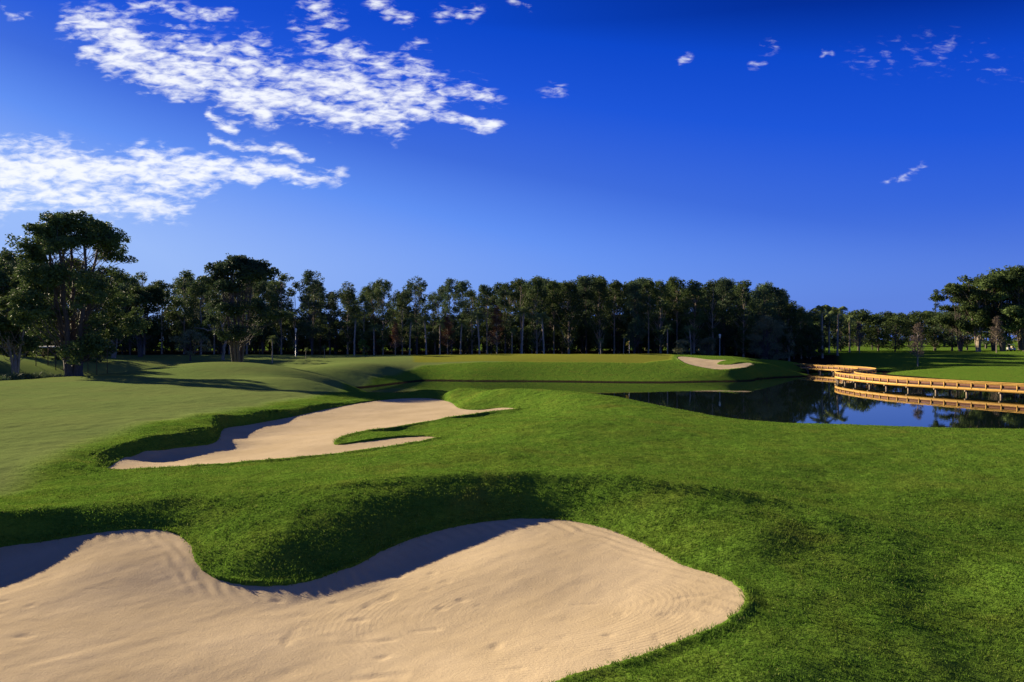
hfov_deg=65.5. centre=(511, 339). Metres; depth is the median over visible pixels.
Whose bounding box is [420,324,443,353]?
understorey tree
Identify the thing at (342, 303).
forest tree
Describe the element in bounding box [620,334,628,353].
palm tree
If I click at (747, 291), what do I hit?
forest tree
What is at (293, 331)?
understorey tree
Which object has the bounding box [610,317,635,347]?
understorey tree
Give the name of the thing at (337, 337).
understorey tree
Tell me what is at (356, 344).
understorey tree
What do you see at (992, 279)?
broad tree
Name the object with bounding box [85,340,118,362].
hedge bush
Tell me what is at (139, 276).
forest tree
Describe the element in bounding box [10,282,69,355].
broad tree
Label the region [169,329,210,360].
olive tree
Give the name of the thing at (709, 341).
round shrub
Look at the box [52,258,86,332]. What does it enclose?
forest tree
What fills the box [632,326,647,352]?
understorey tree
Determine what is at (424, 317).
palm tree
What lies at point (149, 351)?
forest bush
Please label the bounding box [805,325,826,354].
understorey tree
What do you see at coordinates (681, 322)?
understorey tree
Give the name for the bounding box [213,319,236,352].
understorey tree
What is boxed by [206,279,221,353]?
forest tree
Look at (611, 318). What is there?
forest tree
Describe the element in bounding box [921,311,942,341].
distant tree
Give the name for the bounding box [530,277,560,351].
forest tree
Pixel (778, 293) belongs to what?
forest tree
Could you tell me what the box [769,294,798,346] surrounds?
forest tree
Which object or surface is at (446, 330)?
cypress tree
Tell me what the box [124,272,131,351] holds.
forest tree
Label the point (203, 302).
forest tree
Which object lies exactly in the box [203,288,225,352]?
forest tree
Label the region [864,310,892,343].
distant tree
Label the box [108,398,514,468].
sand bunker
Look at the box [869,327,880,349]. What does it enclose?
distant tree
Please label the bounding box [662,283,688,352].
forest tree
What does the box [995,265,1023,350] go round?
broad tree
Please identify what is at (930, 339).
round tree
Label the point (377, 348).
understorey tree
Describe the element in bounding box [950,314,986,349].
distant tree
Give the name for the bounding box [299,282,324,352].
forest tree
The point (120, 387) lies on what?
ground
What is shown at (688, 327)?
palm tree
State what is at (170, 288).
forest tree
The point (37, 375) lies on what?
reed clump
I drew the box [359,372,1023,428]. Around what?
pond water
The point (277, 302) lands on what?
forest tree
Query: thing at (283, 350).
forest bush
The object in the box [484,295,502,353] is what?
forest tree
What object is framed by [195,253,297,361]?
oak tree
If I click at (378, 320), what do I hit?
understorey tree
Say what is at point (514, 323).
understorey tree
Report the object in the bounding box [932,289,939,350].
pine tree
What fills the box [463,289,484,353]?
forest tree
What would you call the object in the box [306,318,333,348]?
understorey tree
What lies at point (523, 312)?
palm tree
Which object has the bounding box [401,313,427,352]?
understorey tree
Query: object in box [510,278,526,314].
forest tree
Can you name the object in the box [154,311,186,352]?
understorey tree
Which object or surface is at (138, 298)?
broad tree
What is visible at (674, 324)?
understorey tree
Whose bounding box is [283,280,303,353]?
forest tree
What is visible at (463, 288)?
forest tree
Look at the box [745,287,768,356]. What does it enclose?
forest tree
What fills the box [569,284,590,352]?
forest tree
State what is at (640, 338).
understorey tree
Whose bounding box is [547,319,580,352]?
understorey tree
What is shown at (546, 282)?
forest tree
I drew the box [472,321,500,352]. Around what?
understorey tree
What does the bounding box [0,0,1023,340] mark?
sky
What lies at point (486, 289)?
forest tree
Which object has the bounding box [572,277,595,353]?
forest tree
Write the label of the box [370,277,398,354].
forest tree
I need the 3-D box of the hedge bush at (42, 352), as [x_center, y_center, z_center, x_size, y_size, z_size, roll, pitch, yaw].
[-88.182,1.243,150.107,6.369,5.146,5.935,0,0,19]
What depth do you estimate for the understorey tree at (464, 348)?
220.31 m
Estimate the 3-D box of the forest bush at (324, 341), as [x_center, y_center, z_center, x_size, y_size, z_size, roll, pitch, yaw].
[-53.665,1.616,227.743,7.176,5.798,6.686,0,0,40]
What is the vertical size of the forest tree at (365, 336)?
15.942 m
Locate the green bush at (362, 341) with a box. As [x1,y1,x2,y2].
[357,339,370,354]
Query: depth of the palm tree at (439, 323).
205.87 m
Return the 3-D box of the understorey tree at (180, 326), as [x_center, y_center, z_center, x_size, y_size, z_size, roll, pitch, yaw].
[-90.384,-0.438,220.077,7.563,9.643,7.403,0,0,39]
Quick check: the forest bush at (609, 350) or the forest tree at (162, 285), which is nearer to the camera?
the forest tree at (162, 285)
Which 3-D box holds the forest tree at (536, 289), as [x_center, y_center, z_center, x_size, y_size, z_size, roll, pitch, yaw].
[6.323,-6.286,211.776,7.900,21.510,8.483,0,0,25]
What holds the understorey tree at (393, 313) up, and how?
on the ground at (120, 387)
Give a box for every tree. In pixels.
[0,210,152,376]
[0,247,14,311]
[0,249,16,347]
[0,259,22,339]
[0,272,60,373]
[2,257,30,334]
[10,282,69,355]
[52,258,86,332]
[76,273,103,332]
[91,289,148,357]
[95,265,112,312]
[116,283,168,356]
[118,275,138,354]
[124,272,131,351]
[131,320,159,350]
[133,271,157,354]
[146,280,171,352]
[146,325,171,351]
[149,280,175,353]
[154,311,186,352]
[158,310,183,346]
[161,283,181,341]
[168,270,195,353]
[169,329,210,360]
[170,276,197,321]
[170,321,193,350]
[172,273,198,350]
[173,316,206,351]
[176,279,204,315]
[184,275,214,354]
[185,285,206,352]
[185,321,215,352]
[190,310,244,359]
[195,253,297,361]
[195,286,213,351]
[200,314,211,352]
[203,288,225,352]
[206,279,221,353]
[206,321,228,353]
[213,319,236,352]
[218,292,240,353]
[236,270,264,353]
[243,280,264,352]
[248,324,269,353]
[250,280,280,353]
[261,280,288,315]
[263,317,283,352]
[264,280,288,350]
[264,321,292,353]
[265,272,296,353]
[267,335,278,362]
[278,318,296,352]
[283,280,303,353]
[284,318,310,353]
[290,319,316,352]
[295,269,332,354]
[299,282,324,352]
[299,286,326,349]
[300,291,325,351]
[303,310,332,328]
[304,324,335,353]
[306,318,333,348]
[320,290,341,353]
[321,321,348,353]
[322,292,345,353]
[327,324,345,352]
[329,311,345,340]
[331,281,361,353]
[339,292,359,322]
[339,310,370,346]
[342,316,373,352]
[344,300,359,323]
[344,325,367,353]
[346,313,364,354]
[355,286,374,348]
[356,297,374,354]
[360,316,389,352]
[361,284,380,352]
[364,282,383,329]
[365,287,385,353]
[365,328,384,353]
[368,323,379,354]
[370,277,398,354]
[378,316,407,350]
[383,306,407,351]
[384,318,408,353]
[385,289,404,353]
[388,291,404,305]
[388,321,400,354]
[394,293,412,354]
[400,276,427,354]
[401,284,426,352]
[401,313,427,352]
[401,317,419,354]
[405,325,429,351]
[407,283,429,312]
[417,314,433,354]
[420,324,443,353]
[422,295,443,349]
[424,292,444,353]
[432,288,449,317]
[433,319,445,353]
[434,319,464,353]
[435,285,454,318]
[440,314,454,353]
[441,277,467,353]
[449,280,474,339]
[450,314,473,352]
[453,320,475,353]
[454,319,468,353]
[460,295,479,353]
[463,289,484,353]
[468,310,486,353]
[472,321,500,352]
[473,284,495,353]
[475,322,504,353]
[476,292,498,341]
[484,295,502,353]
[487,306,504,353]
[488,282,508,333]
[490,289,514,353]
[496,281,522,353]
[498,321,518,352]
[499,325,525,353]
[507,328,516,353]
[508,277,531,353]
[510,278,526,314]
[512,286,529,352]
[512,307,533,353]
[514,316,537,349]
[515,282,530,315]
[515,326,533,353]
[521,288,538,353]
[526,276,551,353]
[527,326,556,353]
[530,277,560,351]
[532,322,559,352]
[533,312,550,353]
[537,277,562,353]
[542,280,563,353]
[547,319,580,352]
[548,321,578,353]
[549,279,583,353]
[551,284,570,353]
[556,282,576,352]
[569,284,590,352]
[571,274,604,353]
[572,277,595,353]
[584,278,614,353]
[587,325,612,351]
[588,276,617,347]
[592,288,614,352]
[603,279,626,353]
[605,319,633,353]
[610,281,632,352]
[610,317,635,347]
[612,289,623,351]
[619,281,650,323]
[620,280,648,353]
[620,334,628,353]
[622,277,655,352]
[629,315,653,352]
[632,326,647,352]
[636,280,661,353]
[643,279,673,352]
[643,324,666,352]
[645,295,661,352]
[659,320,683,352]
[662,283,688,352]
[662,324,674,353]
[664,276,686,345]
[673,279,710,352]
[673,319,698,352]
[682,286,705,349]
[682,325,695,354]
[691,320,715,349]
[696,283,723,322]
[697,279,727,348]
[700,287,730,353]
[707,323,731,353]
[711,277,738,354]
[714,278,738,352]
[726,280,757,357]
[728,294,745,354]
[733,286,755,353]
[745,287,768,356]
[746,281,778,355]
[747,315,795,359]
[749,282,777,354]
[759,328,791,356]
[769,287,788,355]
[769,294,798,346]
[772,288,791,355]
[772,302,801,360]
[792,306,813,358]
[797,326,828,358]
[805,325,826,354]
[806,309,847,347]
[813,314,839,349]
[825,314,857,350]
[836,317,865,349]
[843,308,875,350]
[853,323,866,352]
[861,314,884,345]
[861,316,894,350]
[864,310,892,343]
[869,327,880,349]
[876,316,913,351]
[889,315,910,344]
[898,313,915,345]
[902,318,929,348]
[904,322,926,366]
[905,310,937,346]
[920,318,948,350]
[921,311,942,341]
[928,286,986,351]
[931,311,962,346]
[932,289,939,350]
[932,311,971,350]
[939,273,1006,351]
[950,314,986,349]
[957,267,1023,350]
[980,288,1021,350]
[981,332,991,348]
[988,315,1005,352]
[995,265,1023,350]
[997,311,1019,346]
[999,286,1023,349]
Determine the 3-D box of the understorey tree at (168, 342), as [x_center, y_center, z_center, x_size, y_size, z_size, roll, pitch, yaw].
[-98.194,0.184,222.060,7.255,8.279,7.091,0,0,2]
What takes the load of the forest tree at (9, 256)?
on the ground at (120, 387)
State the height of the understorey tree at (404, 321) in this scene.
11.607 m
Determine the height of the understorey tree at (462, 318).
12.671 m
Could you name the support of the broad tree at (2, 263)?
on the ground at (120, 387)
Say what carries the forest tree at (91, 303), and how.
on the ground at (120, 387)
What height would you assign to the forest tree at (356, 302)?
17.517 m
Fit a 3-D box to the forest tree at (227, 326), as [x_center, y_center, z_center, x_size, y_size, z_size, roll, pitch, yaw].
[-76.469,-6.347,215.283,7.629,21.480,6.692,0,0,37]
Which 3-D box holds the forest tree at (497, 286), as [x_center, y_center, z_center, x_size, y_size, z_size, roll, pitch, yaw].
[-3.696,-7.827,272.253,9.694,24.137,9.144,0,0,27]
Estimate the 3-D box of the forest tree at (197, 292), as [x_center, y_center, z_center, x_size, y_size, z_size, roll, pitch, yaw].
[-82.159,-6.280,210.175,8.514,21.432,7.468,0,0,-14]
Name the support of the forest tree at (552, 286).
on the ground at (120, 387)
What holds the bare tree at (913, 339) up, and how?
on the ground at (120, 387)
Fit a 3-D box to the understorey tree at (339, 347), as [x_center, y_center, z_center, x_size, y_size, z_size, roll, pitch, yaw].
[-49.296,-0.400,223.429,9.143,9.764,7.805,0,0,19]
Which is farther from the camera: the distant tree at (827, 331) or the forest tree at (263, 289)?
the distant tree at (827, 331)
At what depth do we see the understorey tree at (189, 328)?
235.81 m
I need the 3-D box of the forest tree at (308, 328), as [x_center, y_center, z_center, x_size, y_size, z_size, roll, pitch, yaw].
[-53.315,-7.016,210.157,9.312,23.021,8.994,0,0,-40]
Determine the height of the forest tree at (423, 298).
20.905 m
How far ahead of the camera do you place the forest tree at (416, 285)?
258.83 m
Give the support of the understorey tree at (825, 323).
on the ground at (120, 387)
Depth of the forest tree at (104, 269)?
275.44 m
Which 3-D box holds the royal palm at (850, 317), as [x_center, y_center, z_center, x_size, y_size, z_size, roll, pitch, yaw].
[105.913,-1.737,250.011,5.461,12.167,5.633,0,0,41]
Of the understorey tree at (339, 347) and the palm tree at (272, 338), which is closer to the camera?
the palm tree at (272, 338)
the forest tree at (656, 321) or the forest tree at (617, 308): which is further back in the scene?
the forest tree at (617, 308)
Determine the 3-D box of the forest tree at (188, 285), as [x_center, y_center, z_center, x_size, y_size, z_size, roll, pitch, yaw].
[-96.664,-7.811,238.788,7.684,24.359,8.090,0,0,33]
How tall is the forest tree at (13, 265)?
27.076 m
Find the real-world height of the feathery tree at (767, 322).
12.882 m
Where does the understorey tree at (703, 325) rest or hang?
on the ground at (120, 387)
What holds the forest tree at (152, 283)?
on the ground at (120, 387)
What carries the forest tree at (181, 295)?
on the ground at (120, 387)
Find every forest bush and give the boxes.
[145,339,160,352]
[267,339,288,352]
[314,336,335,352]
[333,336,352,352]
[370,337,387,352]
[604,338,616,352]
[611,336,631,352]
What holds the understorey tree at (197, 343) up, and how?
on the ground at (120, 387)
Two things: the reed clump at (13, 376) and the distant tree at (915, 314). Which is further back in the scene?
the distant tree at (915, 314)
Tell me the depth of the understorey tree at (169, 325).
245.30 m
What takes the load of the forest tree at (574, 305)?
on the ground at (120, 387)
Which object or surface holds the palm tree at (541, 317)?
on the ground at (120, 387)
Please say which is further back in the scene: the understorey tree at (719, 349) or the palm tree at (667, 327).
the understorey tree at (719, 349)
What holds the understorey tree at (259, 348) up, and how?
on the ground at (120, 387)
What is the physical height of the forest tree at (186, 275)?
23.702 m
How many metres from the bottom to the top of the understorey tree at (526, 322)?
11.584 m
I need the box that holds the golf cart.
[1006,344,1015,350]
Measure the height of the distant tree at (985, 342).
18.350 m
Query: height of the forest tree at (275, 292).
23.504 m
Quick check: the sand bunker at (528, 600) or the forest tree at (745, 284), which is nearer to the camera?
the sand bunker at (528, 600)
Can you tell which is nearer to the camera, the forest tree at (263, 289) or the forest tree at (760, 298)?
the forest tree at (263, 289)
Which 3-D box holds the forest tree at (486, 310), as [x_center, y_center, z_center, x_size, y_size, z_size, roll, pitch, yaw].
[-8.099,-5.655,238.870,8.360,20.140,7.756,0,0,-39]
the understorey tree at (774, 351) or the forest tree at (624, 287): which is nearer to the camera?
the understorey tree at (774, 351)
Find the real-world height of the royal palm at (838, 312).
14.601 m
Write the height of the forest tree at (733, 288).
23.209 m
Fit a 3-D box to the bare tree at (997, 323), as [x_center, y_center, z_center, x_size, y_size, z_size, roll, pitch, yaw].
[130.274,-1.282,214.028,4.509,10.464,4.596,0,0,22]
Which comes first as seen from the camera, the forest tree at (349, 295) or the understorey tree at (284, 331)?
the forest tree at (349, 295)
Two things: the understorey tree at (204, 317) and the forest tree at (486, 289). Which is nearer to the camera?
the forest tree at (486, 289)
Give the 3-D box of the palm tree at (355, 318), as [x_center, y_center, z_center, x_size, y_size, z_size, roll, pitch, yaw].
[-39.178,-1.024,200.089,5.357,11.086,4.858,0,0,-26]
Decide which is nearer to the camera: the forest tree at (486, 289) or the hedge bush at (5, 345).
the hedge bush at (5, 345)
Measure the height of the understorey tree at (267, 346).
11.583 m
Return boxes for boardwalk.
[795,363,1023,396]
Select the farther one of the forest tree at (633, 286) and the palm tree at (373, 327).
the forest tree at (633, 286)
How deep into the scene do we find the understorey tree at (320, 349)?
220.46 m
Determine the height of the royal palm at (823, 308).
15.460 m
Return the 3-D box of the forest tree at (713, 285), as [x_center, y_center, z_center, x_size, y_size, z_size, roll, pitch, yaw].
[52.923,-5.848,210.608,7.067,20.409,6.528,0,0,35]
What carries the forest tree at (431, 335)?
on the ground at (120, 387)
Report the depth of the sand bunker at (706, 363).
146.26 m
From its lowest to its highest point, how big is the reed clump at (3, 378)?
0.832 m
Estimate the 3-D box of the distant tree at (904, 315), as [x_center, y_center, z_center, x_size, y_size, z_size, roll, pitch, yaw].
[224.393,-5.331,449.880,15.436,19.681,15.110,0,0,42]
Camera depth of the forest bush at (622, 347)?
227.90 m
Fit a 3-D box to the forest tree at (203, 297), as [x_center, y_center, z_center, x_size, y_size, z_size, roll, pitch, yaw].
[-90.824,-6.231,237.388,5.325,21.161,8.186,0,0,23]
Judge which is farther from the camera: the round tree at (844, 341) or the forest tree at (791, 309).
the round tree at (844, 341)
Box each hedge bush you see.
[0,341,22,354]
[5,334,42,356]
[29,333,59,356]
[44,338,62,359]
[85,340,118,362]
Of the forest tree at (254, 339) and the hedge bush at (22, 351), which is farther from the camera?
the forest tree at (254, 339)
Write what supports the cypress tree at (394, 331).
on the ground at (120, 387)
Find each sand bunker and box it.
[0,518,744,681]
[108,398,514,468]
[678,357,753,368]
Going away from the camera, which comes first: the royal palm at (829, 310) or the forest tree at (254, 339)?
the forest tree at (254, 339)
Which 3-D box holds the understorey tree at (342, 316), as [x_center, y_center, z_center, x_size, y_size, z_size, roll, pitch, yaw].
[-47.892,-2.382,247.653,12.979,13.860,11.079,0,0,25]
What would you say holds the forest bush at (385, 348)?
on the ground at (120, 387)
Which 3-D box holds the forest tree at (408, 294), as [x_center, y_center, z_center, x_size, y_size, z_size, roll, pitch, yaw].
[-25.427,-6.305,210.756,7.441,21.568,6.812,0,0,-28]
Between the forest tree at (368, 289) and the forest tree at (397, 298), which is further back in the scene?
the forest tree at (397, 298)
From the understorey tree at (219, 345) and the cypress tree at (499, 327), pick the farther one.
the understorey tree at (219, 345)
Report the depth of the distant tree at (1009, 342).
288.91 m
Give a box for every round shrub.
[672,339,690,354]
[695,336,716,355]
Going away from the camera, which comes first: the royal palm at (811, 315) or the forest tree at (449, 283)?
the forest tree at (449, 283)
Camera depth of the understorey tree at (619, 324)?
220.53 m
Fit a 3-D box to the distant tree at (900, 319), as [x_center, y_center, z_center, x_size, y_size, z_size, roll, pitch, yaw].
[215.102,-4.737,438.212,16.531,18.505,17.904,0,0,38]
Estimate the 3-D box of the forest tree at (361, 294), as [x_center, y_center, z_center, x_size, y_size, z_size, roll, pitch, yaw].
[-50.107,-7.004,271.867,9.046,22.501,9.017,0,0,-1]
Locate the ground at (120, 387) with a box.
[0,341,1023,681]
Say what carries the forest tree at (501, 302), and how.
on the ground at (120, 387)
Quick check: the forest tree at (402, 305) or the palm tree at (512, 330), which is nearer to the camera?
the palm tree at (512, 330)
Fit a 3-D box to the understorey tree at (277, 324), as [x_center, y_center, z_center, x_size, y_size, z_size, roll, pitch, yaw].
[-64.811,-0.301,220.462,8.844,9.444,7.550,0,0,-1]
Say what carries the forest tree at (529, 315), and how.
on the ground at (120, 387)
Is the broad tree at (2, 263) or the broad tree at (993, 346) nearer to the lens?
the broad tree at (2, 263)
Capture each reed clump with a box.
[0,370,24,379]
[0,375,11,380]
[16,371,36,378]
[29,371,48,378]
[34,370,53,377]
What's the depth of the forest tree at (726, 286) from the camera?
215.95 m
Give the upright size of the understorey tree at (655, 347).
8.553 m
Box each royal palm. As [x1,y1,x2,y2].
[798,313,818,357]
[807,304,834,357]
[824,306,848,355]
[824,307,836,352]
[842,315,858,351]
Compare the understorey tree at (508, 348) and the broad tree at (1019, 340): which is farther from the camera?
the broad tree at (1019, 340)
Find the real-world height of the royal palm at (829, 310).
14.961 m
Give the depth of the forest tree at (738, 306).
223.87 m
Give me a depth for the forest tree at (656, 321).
228.53 m
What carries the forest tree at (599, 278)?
on the ground at (120, 387)
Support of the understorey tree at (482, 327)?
on the ground at (120, 387)
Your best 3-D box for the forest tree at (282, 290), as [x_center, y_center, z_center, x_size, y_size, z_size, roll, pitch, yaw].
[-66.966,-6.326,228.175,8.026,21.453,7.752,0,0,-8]
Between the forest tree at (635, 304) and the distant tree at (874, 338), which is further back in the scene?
the distant tree at (874, 338)
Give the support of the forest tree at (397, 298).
on the ground at (120, 387)
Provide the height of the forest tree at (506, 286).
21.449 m
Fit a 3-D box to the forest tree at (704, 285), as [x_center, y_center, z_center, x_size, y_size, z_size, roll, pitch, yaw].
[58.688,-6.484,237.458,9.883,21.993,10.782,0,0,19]
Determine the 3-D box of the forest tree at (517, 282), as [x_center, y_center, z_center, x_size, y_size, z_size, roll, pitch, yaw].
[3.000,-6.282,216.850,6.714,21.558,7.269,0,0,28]
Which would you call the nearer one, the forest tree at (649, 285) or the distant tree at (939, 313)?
the forest tree at (649, 285)
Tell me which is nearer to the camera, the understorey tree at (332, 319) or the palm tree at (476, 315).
the palm tree at (476, 315)
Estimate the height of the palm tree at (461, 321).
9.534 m
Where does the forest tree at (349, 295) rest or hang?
on the ground at (120, 387)
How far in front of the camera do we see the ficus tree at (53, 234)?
81.66 m
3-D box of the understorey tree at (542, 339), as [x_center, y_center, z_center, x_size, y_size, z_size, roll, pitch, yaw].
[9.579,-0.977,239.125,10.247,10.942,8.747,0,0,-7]
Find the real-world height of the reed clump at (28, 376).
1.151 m
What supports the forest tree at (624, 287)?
on the ground at (120, 387)
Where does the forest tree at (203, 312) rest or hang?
on the ground at (120, 387)
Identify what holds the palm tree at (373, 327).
on the ground at (120, 387)
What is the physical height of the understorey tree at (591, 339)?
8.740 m
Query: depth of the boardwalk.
108.86 m
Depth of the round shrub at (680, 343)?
199.18 m
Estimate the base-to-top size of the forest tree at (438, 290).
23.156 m
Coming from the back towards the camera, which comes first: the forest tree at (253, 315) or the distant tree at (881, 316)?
the distant tree at (881, 316)
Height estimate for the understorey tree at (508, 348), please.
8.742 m
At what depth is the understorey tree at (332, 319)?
251.55 m
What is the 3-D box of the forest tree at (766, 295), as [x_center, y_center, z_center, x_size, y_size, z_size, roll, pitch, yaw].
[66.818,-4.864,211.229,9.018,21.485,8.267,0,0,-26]
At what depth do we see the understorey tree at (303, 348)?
233.92 m
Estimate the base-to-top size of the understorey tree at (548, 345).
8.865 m
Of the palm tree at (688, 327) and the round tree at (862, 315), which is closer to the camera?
the palm tree at (688, 327)
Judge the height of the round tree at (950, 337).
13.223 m
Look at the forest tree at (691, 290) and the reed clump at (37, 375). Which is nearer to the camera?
the reed clump at (37, 375)
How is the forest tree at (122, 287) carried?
on the ground at (120, 387)
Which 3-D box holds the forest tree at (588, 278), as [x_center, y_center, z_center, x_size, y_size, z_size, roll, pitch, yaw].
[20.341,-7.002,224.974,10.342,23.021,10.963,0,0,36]
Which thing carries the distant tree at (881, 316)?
on the ground at (120, 387)
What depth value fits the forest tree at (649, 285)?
210.86 m
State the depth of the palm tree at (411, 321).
202.85 m
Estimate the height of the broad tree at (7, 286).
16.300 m
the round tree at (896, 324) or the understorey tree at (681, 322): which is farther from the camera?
the round tree at (896, 324)
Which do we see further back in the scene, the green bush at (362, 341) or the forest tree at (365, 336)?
the forest tree at (365, 336)
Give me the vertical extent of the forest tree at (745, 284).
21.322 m
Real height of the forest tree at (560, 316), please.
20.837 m
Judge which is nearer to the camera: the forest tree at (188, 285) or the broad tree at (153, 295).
the broad tree at (153, 295)
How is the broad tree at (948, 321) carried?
on the ground at (120, 387)
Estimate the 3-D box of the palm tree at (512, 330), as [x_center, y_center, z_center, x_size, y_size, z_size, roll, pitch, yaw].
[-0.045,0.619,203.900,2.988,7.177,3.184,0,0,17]
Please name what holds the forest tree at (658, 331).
on the ground at (120, 387)
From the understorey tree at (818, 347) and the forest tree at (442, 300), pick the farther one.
the forest tree at (442, 300)
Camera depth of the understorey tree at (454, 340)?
219.50 m
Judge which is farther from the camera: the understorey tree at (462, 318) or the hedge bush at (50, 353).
the understorey tree at (462, 318)
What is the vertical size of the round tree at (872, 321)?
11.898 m
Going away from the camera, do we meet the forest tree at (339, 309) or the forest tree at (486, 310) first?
the forest tree at (339, 309)
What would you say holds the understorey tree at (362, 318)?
on the ground at (120, 387)
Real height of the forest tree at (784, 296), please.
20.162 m
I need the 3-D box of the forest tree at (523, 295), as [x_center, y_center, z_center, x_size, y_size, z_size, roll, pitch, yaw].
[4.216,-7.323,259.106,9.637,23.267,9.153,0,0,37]
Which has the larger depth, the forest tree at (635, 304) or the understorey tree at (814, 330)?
the forest tree at (635, 304)
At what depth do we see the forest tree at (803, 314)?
222.34 m
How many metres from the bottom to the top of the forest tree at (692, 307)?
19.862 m
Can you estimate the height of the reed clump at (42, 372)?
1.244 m
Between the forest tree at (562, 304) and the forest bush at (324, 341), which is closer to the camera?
the forest bush at (324, 341)
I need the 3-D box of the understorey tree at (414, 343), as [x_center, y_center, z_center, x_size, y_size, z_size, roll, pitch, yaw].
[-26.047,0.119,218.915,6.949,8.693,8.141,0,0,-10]
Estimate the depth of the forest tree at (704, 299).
226.77 m
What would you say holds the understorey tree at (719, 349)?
on the ground at (120, 387)
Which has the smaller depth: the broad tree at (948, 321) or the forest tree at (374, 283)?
the broad tree at (948, 321)
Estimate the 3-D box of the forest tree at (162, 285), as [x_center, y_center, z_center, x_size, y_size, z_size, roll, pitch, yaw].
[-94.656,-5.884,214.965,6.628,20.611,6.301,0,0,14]
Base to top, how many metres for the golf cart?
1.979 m
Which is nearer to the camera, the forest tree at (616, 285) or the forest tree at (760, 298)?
the forest tree at (616, 285)
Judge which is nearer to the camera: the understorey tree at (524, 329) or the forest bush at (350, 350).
the understorey tree at (524, 329)
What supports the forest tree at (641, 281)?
on the ground at (120, 387)
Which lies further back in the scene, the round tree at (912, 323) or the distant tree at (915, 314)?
the distant tree at (915, 314)
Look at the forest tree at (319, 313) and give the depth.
243.13 m
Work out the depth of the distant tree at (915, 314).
419.12 m
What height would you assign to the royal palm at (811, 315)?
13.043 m
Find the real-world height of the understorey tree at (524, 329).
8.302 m
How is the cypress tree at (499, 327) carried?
on the ground at (120, 387)
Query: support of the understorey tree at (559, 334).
on the ground at (120, 387)
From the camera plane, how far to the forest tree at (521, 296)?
235.50 m
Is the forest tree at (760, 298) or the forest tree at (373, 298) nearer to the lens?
the forest tree at (373, 298)
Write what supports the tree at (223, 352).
on the ground at (120, 387)
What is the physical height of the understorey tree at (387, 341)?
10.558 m
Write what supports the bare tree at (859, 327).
on the ground at (120, 387)
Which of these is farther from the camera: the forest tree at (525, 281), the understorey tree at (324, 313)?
the forest tree at (525, 281)
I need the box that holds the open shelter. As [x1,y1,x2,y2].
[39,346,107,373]
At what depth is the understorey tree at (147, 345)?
222.33 m
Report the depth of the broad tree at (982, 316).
230.57 m
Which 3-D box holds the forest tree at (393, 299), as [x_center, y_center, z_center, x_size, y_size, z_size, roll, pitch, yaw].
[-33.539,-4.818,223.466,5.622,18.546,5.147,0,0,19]
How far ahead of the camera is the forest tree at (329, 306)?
214.09 m
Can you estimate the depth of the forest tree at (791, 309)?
211.68 m
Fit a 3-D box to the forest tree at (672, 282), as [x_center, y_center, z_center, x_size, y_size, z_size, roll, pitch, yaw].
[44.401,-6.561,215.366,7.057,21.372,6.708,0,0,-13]
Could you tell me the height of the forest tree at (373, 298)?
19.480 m
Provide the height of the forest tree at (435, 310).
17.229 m
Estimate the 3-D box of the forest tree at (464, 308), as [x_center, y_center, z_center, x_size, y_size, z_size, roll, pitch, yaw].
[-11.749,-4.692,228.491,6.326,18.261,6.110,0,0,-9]
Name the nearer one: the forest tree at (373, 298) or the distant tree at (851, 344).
the forest tree at (373, 298)
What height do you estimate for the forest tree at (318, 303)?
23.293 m
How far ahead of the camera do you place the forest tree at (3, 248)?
224.47 m
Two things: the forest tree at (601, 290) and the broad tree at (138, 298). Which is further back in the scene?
the forest tree at (601, 290)

